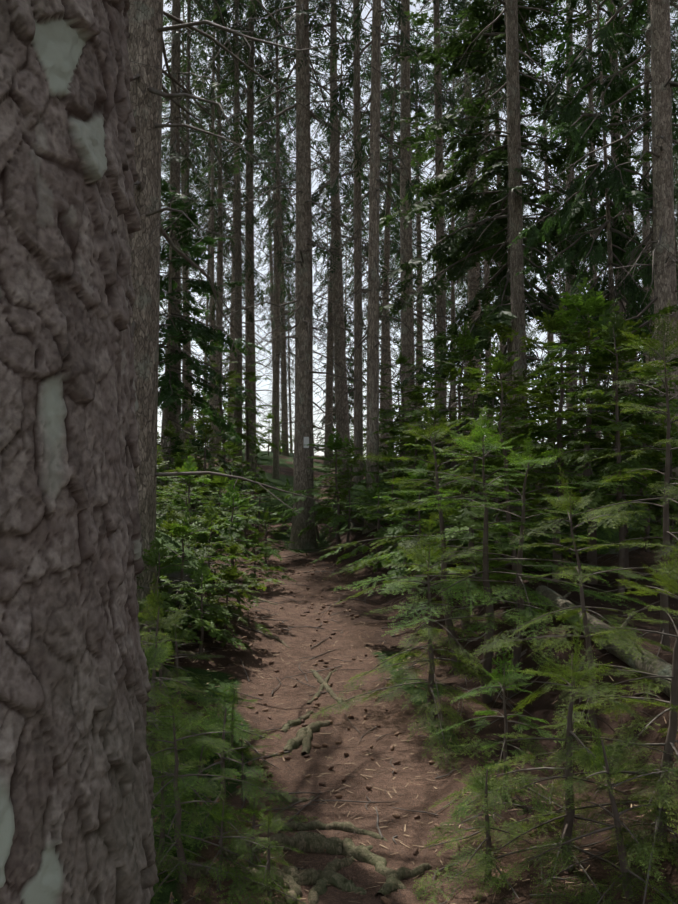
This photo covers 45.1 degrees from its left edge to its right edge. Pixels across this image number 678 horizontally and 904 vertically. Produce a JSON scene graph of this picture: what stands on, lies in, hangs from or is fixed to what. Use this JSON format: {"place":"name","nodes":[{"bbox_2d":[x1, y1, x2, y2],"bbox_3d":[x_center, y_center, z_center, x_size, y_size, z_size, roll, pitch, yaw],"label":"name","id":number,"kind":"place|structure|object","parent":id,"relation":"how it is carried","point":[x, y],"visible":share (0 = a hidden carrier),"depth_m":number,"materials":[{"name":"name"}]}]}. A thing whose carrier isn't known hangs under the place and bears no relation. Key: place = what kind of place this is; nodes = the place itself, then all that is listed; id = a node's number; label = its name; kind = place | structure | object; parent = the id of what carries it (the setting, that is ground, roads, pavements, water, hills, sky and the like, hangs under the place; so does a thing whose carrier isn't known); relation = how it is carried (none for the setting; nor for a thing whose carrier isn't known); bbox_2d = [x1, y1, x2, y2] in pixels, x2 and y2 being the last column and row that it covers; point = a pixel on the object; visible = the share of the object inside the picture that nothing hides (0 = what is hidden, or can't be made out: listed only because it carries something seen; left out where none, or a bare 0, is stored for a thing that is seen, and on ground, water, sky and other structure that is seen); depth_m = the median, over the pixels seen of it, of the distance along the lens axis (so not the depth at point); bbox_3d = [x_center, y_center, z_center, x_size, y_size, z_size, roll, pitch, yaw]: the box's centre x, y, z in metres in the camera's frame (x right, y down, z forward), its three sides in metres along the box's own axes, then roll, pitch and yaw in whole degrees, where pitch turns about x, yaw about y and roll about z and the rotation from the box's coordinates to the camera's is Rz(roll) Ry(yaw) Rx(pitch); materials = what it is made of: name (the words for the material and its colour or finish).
{"place":"outdoors","nodes":[
{"label":"outdoors","id":0,"kind":"place"},
{"bbox_2d":[146,448,677,903],"bbox_3d":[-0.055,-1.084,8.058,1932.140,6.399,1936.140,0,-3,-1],"label":"ground","id":1,"kind":"structure","parent":0,"point":[544,708],"depth_m":4.75,"materials":[{"name":"soil"}]},
{"bbox_2d":[0,0,158,903],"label":"trunk","id":2,"kind":"object","parent":1,"relation":"on","point":[77,798],"visible":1,"depth_m":0.98,"materials":[{"name":"brown plant"}]},
{"bbox_2d":[137,530,221,647],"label":"sapling tree","id":3,"kind":"object","parent":1,"relation":"on","point":[151,560],"visible":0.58,"depth_m":5.75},
{"bbox_2d":[156,530,202,611],"bbox_3d":[-1.971,1.022,6.925,1.677,0.857,1.251,0,-3,5],"label":"mossy boulder","id":4,"kind":"object","parent":1,"relation":"on","point":[173,571],"visible":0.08,"depth_m":6.63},
{"bbox_2d":[151,741,213,880],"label":"sapling tree","id":5,"kind":"object","parent":1,"relation":"on","point":[161,835],"visible":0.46,"depth_m":3.09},
{"bbox_2d":[154,734,232,837],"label":"sapling tree","id":6,"kind":"object","parent":1,"relation":"on","point":[201,750],"visible":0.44,"depth_m":3.43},
{"bbox_2d":[159,0,229,445],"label":"spruce tree","id":7,"kind":"object","parent":1,"relation":"on","point":[182,150],"visible":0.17,"depth_m":35.01,"materials":[{"name":"brown plant"}]},
{"bbox_2d":[138,500,252,633],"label":"sapling tree","id":8,"kind":"object","parent":1,"relation":"on","point":[183,528],"visible":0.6,"depth_m":6.42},
{"bbox_2d":[161,0,232,459],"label":"spruce tree","id":9,"kind":"object","parent":1,"relation":"on","point":[184,435],"visible":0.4,"depth_m":23.71,"materials":[{"name":"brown plant"}]},
{"bbox_2d":[140,634,259,856],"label":"sapling tree","id":10,"kind":"object","parent":1,"relation":"on","point":[157,660],"visible":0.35,"depth_m":3.31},
{"bbox_2d":[141,573,258,811],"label":"sapling tree","id":11,"kind":"object","parent":1,"relation":"on","point":[171,619],"visible":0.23,"depth_m":4.02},
{"bbox_2d":[151,558,251,655],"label":"sapling tree","id":12,"kind":"object","parent":1,"relation":"on","point":[200,578],"visible":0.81,"depth_m":6.11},
{"bbox_2d":[156,455,254,568],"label":"sapling tree","id":13,"kind":"object","parent":1,"relation":"on","point":[189,477],"visible":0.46,"depth_m":8.96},
{"bbox_2d":[168,421,243,517],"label":"sapling tree","id":14,"kind":"object","parent":1,"relation":"on","point":[207,431],"visible":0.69,"depth_m":13.68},
{"bbox_2d":[157,0,256,481],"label":"spruce tree","id":15,"kind":"object","parent":1,"relation":"on","point":[175,158],"visible":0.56,"depth_m":19.14,"materials":[{"name":"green plant"}]},
{"bbox_2d":[149,689,272,791],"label":"sapling tree","id":16,"kind":"object","parent":1,"relation":"on","point":[234,738],"visible":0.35,"depth_m":4.01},
{"bbox_2d":[173,499,250,605],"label":"sapling tree","id":17,"kind":"object","parent":1,"relation":"on","point":[208,522],"visible":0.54,"depth_m":7.29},
{"bbox_2d":[157,178,271,484],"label":"spruce tree","id":18,"kind":"object","parent":1,"relation":"on","point":[168,396],"visible":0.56,"depth_m":17.42,"materials":[{"name":"green plant"}]},
{"bbox_2d":[183,0,246,468],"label":"spruce tree","id":19,"kind":"object","parent":1,"relation":"on","point":[211,227],"visible":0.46,"depth_m":22.90,"materials":[{"name":"brown plant"}]},
{"bbox_2d":[168,0,263,457],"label":"spruce tree","id":20,"kind":"object","parent":1,"relation":"on","point":[219,275],"visible":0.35,"depth_m":26.30,"materials":[{"name":"brown plant"}]},
{"bbox_2d":[151,685,293,870],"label":"sapling tree","id":21,"kind":"object","parent":1,"relation":"on","point":[223,770],"visible":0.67,"depth_m":3.31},
{"bbox_2d":[181,341,265,476],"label":"sapling tree","id":22,"kind":"object","parent":1,"relation":"on","point":[234,419],"visible":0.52,"depth_m":21.31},
{"bbox_2d":[145,683,305,903],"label":"sapling tree","id":23,"kind":"object","parent":1,"relation":"on","point":[181,865],"visible":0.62,"depth_m":2.98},
{"bbox_2d":[183,561,271,646],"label":"sapling tree","id":24,"kind":"object","parent":1,"relation":"on","point":[226,604],"visible":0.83,"depth_m":6.52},
{"bbox_2d":[177,479,282,580],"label":"sapling tree","id":25,"kind":"object","parent":1,"relation":"on","point":[228,496],"visible":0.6,"depth_m":9.25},
{"bbox_2d":[190,0,274,451],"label":"spruce tree","id":26,"kind":"object","parent":1,"relation":"on","point":[231,366],"visible":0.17,"depth_m":31.57,"materials":[{"name":"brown plant"}]},
{"bbox_2d":[184,785,284,902],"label":"sapling tree","id":27,"kind":"object","parent":1,"relation":"on","point":[219,875],"visible":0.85,"depth_m":2.98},
{"bbox_2d":[191,534,283,612],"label":"sapling tree","id":28,"kind":"object","parent":1,"relation":"on","point":[234,549],"visible":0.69,"depth_m":7.39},
{"bbox_2d":[182,0,293,476],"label":"spruce tree","id":29,"kind":"object","parent":1,"relation":"on","point":[238,289],"visible":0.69,"depth_m":22.45,"materials":[{"name":"brown plant"}]},
{"bbox_2d":[223,346,279,476],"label":"sapling tree","id":30,"kind":"object","parent":1,"relation":"on","point":[246,419],"visible":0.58,"depth_m":22.36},
{"bbox_2d":[180,0,324,475],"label":"spruce tree","id":31,"kind":"object","parent":1,"relation":"on","point":[250,113],"visible":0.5,"depth_m":23.58,"materials":[{"name":"brown plant"}]},
{"bbox_2d":[209,805,303,903],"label":"sapling tree","id":32,"kind":"object","parent":1,"relation":"on","point":[267,866],"visible":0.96,"depth_m":3.01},
{"bbox_2d":[242,79,295,451],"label":"spruce tree","id":33,"kind":"object","parent":1,"relation":"on","point":[271,257],"visible":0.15,"depth_m":45.75,"materials":[{"name":"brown plant"}]},
{"bbox_2d":[245,43,295,451],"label":"spruce tree","id":34,"kind":"object","parent":1,"relation":"on","point":[263,209],"visible":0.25,"depth_m":39.91,"materials":[{"name":"brown plant"}]},
{"bbox_2d":[224,788,316,875],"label":"sapling tree","id":35,"kind":"object","parent":1,"relation":"on","point":[254,810],"visible":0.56,"depth_m":3.21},
{"bbox_2d":[127,0,414,650],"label":"spruce tree","id":36,"kind":"object","parent":1,"relation":"on","point":[145,44],"visible":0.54,"depth_m":6.16,"materials":[{"name":"brown plant"}]},
{"bbox_2d":[249,0,295,478],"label":"spruce tree","id":37,"kind":"object","parent":1,"relation":"on","point":[275,470],"visible":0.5,"depth_m":23.60,"materials":[{"name":"brown plant"}]},
{"bbox_2d":[243,23,319,455],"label":"spruce tree","id":38,"kind":"object","parent":1,"relation":"on","point":[284,416],"visible":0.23,"depth_m":35.86,"materials":[{"name":"brown plant"}]},
{"bbox_2d":[247,486,320,523],"bbox_3d":[-0.996,1.174,15.287,1.392,1.063,1.223,-1,-3,12],"label":"mossy boulder","id":39,"kind":"object","parent":1,"relation":"on","point":[272,501],"visible":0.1,"depth_m":14.83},
{"bbox_2d":[146,595,431,903],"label":"tree roots","id":40,"kind":"object","parent":1,"relation":"on","point":[294,877],"visible":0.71,"depth_m":3.31,"materials":[{"name":"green plant"}]},
{"bbox_2d":[163,0,439,548],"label":"spruce tree","id":41,"kind":"object","parent":1,"relation":"on","point":[303,301],"visible":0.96,"depth_m":11.86,"materials":[{"name":"brown plant"}]},
{"bbox_2d":[242,0,361,463],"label":"spruce tree","id":42,"kind":"object","parent":1,"relation":"on","point":[292,175],"visible":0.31,"depth_m":28.76,"materials":[{"name":"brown plant"}]},
{"bbox_2d":[270,426,390,553],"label":"sapling tree","id":43,"kind":"object","parent":1,"relation":"on","point":[335,447],"visible":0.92,"depth_m":11.02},
{"bbox_2d":[249,0,420,492],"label":"spruce tree","id":44,"kind":"object","parent":1,"relation":"on","point":[336,290],"visible":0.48,"depth_m":21.64,"materials":[{"name":"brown plant"}]},
{"bbox_2d":[282,16,396,465],"bbox_3d":[-0.210,-8.286,32.676,4.273,18.681,4.473,3,-4,-42],"label":"spruce tree","id":45,"kind":"object","parent":1,"relation":"on","point":[327,450],"visible":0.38,"depth_m":32.43,"materials":[{"name":"brown plant"}]},
{"bbox_2d":[312,444,384,545],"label":"sapling tree","id":46,"kind":"object","parent":1,"relation":"on","point":[354,459],"visible":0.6,"depth_m":11.17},
{"bbox_2d":[310,0,413,527],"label":"spruce tree","id":47,"kind":"object","parent":1,"relation":"on","point":[358,404],"visible":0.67,"depth_m":12.22,"materials":[{"name":"brown plant"}]},
{"bbox_2d":[311,475,418,571],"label":"sapling tree","id":48,"kind":"object","parent":1,"relation":"on","point":[372,492],"visible":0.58,"depth_m":9.35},
{"bbox_2d":[316,48,426,420],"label":"spruce tree","id":49,"kind":"object","parent":1,"relation":"on","point":[381,196],"visible":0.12,"depth_m":40.43,"materials":[{"name":"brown plant"}]},
{"bbox_2d":[312,0,449,533],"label":"spruce tree","id":50,"kind":"object","parent":1,"relation":"on","point":[373,322],"visible":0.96,"depth_m":11.51,"materials":[{"name":"brown plant"}]},
{"bbox_2d":[344,98,430,454],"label":"spruce tree","id":51,"kind":"object","parent":1,"relation":"on","point":[390,283],"visible":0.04,"depth_m":48.91,"materials":[{"name":"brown plant"}]},
{"bbox_2d":[345,471,433,527],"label":"sapling","id":52,"kind":"object","parent":1,"relation":"on","point":[356,493],"visible":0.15,"depth_m":11.42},
{"bbox_2d":[326,8,454,472],"bbox_3d":[1.951,-7.580,29.679,5.019,18.016,4.683,6,-6,-42],"label":"spruce tree","id":53,"kind":"object","parent":1,"relation":"on","point":[387,251],"visible":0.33,"depth_m":29.64,"materials":[{"name":"brown plant"}]},
{"bbox_2d":[356,444,432,554],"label":"sapling tree","id":54,"kind":"object","parent":1,"relation":"on","point":[391,455],"visible":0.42,"depth_m":9.99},
{"bbox_2d":[344,345,446,467],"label":"sapling tree","id":55,"kind":"object","parent":1,"relation":"on","point":[401,360],"visible":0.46,"depth_m":13.93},
{"bbox_2d":[360,477,433,566],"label":"sapling tree","id":56,"kind":"object","parent":1,"relation":"on","point":[401,496],"visible":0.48,"depth_m":8.63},
{"bbox_2d":[313,0,489,472],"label":"spruce tree","id":57,"kind":"object","parent":1,"relation":"on","point":[407,316],"visible":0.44,"depth_m":16.19,"materials":[{"name":"brown plant"}]},
{"bbox_2d":[154,549,656,903],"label":"spruce cones","id":58,"kind":"object","parent":1,"relation":"on","point":[385,900],"visible":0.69,"depth_m":4.76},
{"bbox_2d":[366,388,457,479],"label":"sapling tree","id":59,"kind":"object","parent":1,"relation":"on","point":[418,396],"visible":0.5,"depth_m":11.86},
{"bbox_2d":[362,17,466,429],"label":"spruce tree","id":60,"kind":"object","parent":1,"relation":"on","point":[420,305],"visible":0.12,"depth_m":36.05,"materials":[{"name":"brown plant"}]},
{"bbox_2d":[157,529,674,903],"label":"needles","id":61,"kind":"object","parent":1,"relation":"on","point":[378,764],"visible":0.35,"depth_m":4.14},
{"bbox_2d":[351,457,480,612],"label":"sapling tree","id":62,"kind":"object","parent":1,"relation":"on","point":[398,572],"visible":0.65,"depth_m":7.50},
{"bbox_2d":[155,512,676,903],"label":"twig litter","id":63,"kind":"object","parent":1,"relation":"on","point":[377,823],"visible":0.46,"depth_m":4.76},
{"bbox_2d":[311,520,543,772],"bbox_3d":[0.483,1.134,4.976,1.307,1.454,1.214,-3,-4,41],"label":"sapling tree","id":64,"kind":"object","parent":1,"relation":"on","point":[430,696],"visible":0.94,"depth_m":4.87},
{"bbox_2d":[368,450,492,586],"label":"sapling tree","id":65,"kind":"object","parent":1,"relation":"on","point":[430,466],"visible":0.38,"depth_m":7.64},
{"bbox_2d":[324,397,559,670],"bbox_3d":[0.831,0.698,6.092,1.612,2.246,1.457,-2,-4,31],"label":"sapling tree","id":66,"kind":"object","parent":1,"relation":"on","point":[447,615],"visible":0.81,"depth_m":6.04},
{"bbox_2d":[380,0,504,457],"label":"spruce tree","id":67,"kind":"object","parent":1,"relation":"on","point":[441,301],"visible":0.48,"depth_m":16.86,"materials":[{"name":"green plant"}]},
{"bbox_2d":[381,357,506,493],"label":"sapling tree","id":68,"kind":"object","parent":1,"relation":"on","point":[454,372],"visible":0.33,"depth_m":11.32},
{"bbox_2d":[419,0,483,443],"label":"spruce tree","id":69,"kind":"object","parent":1,"relation":"on","point":[452,299],"visible":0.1,"depth_m":32.72,"materials":[{"name":"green plant"}]},
{"bbox_2d":[372,321,537,502],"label":"sapling tree","id":70,"kind":"object","parent":1,"relation":"on","point":[466,341],"visible":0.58,"depth_m":10.14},
{"bbox_2d":[368,0,557,474],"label":"spruce tree","id":71,"kind":"object","parent":1,"relation":"on","point":[478,285],"visible":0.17,"depth_m":28.96,"materials":[{"name":"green plant"}]},
{"bbox_2d":[347,406,582,635],"bbox_3d":[1.119,0.607,6.364,1.803,1.991,1.836,1,-3,-13],"label":"sapling tree","id":72,"kind":"object","parent":1,"relation":"on","point":[469,521],"visible":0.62,"depth_m":6.41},
{"bbox_2d":[420,360,528,504],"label":"sapling tree","id":73,"kind":"object","parent":1,"relation":"on","point":[469,375],"visible":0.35,"depth_m":9.99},
{"bbox_2d":[333,405,645,717],"bbox_3d":[0.818,0.729,5.317,1.592,2.067,1.746,0,-3,-9],"label":"sapling tree","id":74,"kind":"object","parent":1,"relation":"on","point":[487,666],"visible":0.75,"depth_m":5.21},
{"bbox_2d":[442,0,536,483],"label":"spruce tree","id":75,"kind":"object","parent":1,"relation":"on","point":[486,84],"visible":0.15,"depth_m":24.17,"materials":[{"name":"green plant"}]},
{"bbox_2d":[421,750,559,899],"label":"sapling tree","id":76,"kind":"object","parent":1,"relation":"on","point":[486,787],"visible":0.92,"depth_m":3.04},
{"bbox_2d":[445,0,547,431],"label":"spruce tree","id":77,"kind":"object","parent":1,"relation":"on","point":[498,179],"visible":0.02,"depth_m":29.00,"materials":[{"name":"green plant"}]},
{"bbox_2d":[432,640,562,826],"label":"sapling tree","id":78,"kind":"object","parent":1,"relation":"on","point":[504,747],"visible":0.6,"depth_m":3.76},
{"bbox_2d":[421,446,585,571],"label":"sapling tree","id":79,"kind":"object","parent":1,"relation":"on","point":[512,517],"visible":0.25,"depth_m":7.23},
{"bbox_2d":[362,0,651,496],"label":"spruce tree","id":80,"kind":"object","parent":1,"relation":"on","point":[491,240],"visible":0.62,"depth_m":12.84,"materials":[{"name":"green plant"}]},
{"bbox_2d":[362,425,658,718],"bbox_3d":[1.022,0.769,5.158,1.423,1.881,1.582,3,-4,-41],"label":"sapling tree","id":81,"kind":"object","parent":1,"relation":"on","point":[517,649],"visible":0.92,"depth_m":5.11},
{"bbox_2d":[469,0,558,389],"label":"spruce tree","id":82,"kind":"object","parent":1,"relation":"on","point":[500,97],"visible":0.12,"depth_m":20.71,"materials":[{"name":"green plant"}]},
{"bbox_2d":[434,341,601,632],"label":"sapling tree","id":83,"kind":"object","parent":1,"relation":"on","point":[497,364],"visible":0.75,"depth_m":6.27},
{"bbox_2d":[456,0,601,511],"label":"spruce tree","id":84,"kind":"object","parent":1,"relation":"on","point":[518,303],"visible":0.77,"depth_m":11.09,"materials":[{"name":"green plant"}]},
{"bbox_2d":[411,613,677,903],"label":"sapling tree","id":85,"kind":"object","parent":1,"relation":"on","point":[568,825],"visible":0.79,"depth_m":3.00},
{"bbox_2d":[502,1,587,465],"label":"spruce tree","id":86,"kind":"object","parent":1,"relation":"on","point":[546,173],"visible":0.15,"depth_m":32.83,"materials":[{"name":"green plant"}]},
{"bbox_2d":[503,411,609,552],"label":"sapling tree","id":87,"kind":"object","parent":1,"relation":"on","point":[535,512],"visible":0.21,"depth_m":8.03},
{"bbox_2d":[448,303,665,587],"bbox_3d":[1.929,0.028,6.877,1.617,2.787,1.819,-3,-4,43],"label":"sapling tree","id":88,"kind":"object","parent":1,"relation":"on","point":[548,327],"visible":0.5,"depth_m":7.01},
{"bbox_2d":[443,542,677,903],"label":"sapling tree","id":89,"kind":"object","parent":1,"relation":"on","point":[659,835],"visible":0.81,"depth_m":3.02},
{"bbox_2d":[455,277,677,606],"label":"sapling tree","id":90,"kind":"object","parent":1,"relation":"on","point":[592,303],"visible":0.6,"depth_m":6.84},
{"bbox_2d":[522,0,623,482],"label":"spruce tree","id":91,"kind":"object","parent":1,"relation":"on","point":[568,87],"visible":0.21,"depth_m":15.17,"materials":[{"name":"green plant"}]},
{"bbox_2d":[470,466,677,770],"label":"sapling tree","id":92,"kind":"object","parent":1,"relation":"on","point":[583,607],"visible":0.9,"depth_m":3.96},
{"bbox_2d":[473,714,677,903],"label":"sapling tree","id":93,"kind":"object","parent":1,"relation":"on","point":[615,815],"visible":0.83,"depth_m":2.75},
{"bbox_2d":[515,492,650,556],"bbox_3d":[2.497,0.880,8.425,1.356,0.935,1.527,-1,-3,23],"label":"mossy boulder","id":94,"kind":"object","parent":1,"relation":"on","point":[601,535],"visible":0.17,"depth_m":7.81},
{"bbox_2d":[542,0,628,466],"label":"spruce tree","id":95,"kind":"object","parent":1,"relation":"on","point":[590,98],"visible":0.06,"depth_m":17.61,"materials":[{"name":"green plant"}]},
{"bbox_2d":[507,331,672,499],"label":"sapling tree","id":96,"kind":"object","parent":1,"relation":"on","point":[611,379],"visible":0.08,"depth_m":9.04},
{"bbox_2d":[508,0,677,499],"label":"spruce tree","id":97,"kind":"object","parent":1,"relation":"on","point":[608,185],"visible":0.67,"depth_m":9.87,"materials":[{"name":"green plant"}]},
{"bbox_2d":[509,300,677,696],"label":"sapling tree","id":98,"kind":"object","parent":1,"relation":"on","point":[664,627],"visible":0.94,"depth_m":4.56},
{"bbox_2d":[520,304,677,597],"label":"sapling tree","id":99,"kind":"object","parent":1,"relation":"on","point":[616,427],"visible":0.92,"depth_m":6.17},
{"bbox_2d":[528,304,677,499],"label":"sapling tree","id":100,"kind":"object","parent":1,"relation":"on","point":[602,324],"visible":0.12,"depth_m":9.15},
{"bbox_2d":[529,0,677,528],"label":"spruce tree","id":101,"kind":"object","parent":1,"relation":"on","point":[662,232],"visible":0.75,"depth_m":8.90,"materials":[{"name":"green plant"}]},
{"bbox_2d":[535,585,671,696],"bbox_3d":[1.606,1.109,4.974,0.240,0.364,2.094,0,-3,-7],"label":"fallen log","id":102,"kind":"object","parent":1,"relation":"on","point":[665,666],"visible":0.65,"depth_m":4.61,"materials":[{"name":"wood"}]},
{"bbox_2d":[536,337,677,587],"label":"sapling tree","id":103,"kind":"object","parent":1,"relation":"on","point":[631,464],"visible":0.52,"depth_m":6.42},
{"bbox_2d":[542,0,677,446],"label":"spruce tree","id":104,"kind":"object","parent":1,"relation":"on","point":[632,387],"visible":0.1,"depth_m":27.49,"materials":[{"name":"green plant"}]},
{"bbox_2d":[557,0,677,475],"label":"spruce tree","id":105,"kind":"object","parent":1,"relation":"on","point":[615,67],"visible":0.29,"depth_m":12.90,"materials":[{"name":"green plant"}]},
{"bbox_2d":[563,351,677,558],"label":"sapling tree","id":106,"kind":"object","parent":1,"relation":"on","point":[633,441],"visible":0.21,"depth_m":7.66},
{"bbox_2d":[585,0,677,446],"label":"spruce tree","id":107,"kind":"object","parent":1,"relation":"on","point":[647,35],"visible":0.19,"depth_m":23.16,"materials":[{"name":"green plant"}]},
{"bbox_2d":[597,410,677,593],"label":"sapling tree","id":108,"kind":"object","parent":1,"relation":"on","point":[658,527],"visible":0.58,"depth_m":6.27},
{"bbox_2d":[157,0,677,468],"label":"sky","id":109,"kind":"structure","parent":0,"point":[263,385],"materials":[{"name":"white"}]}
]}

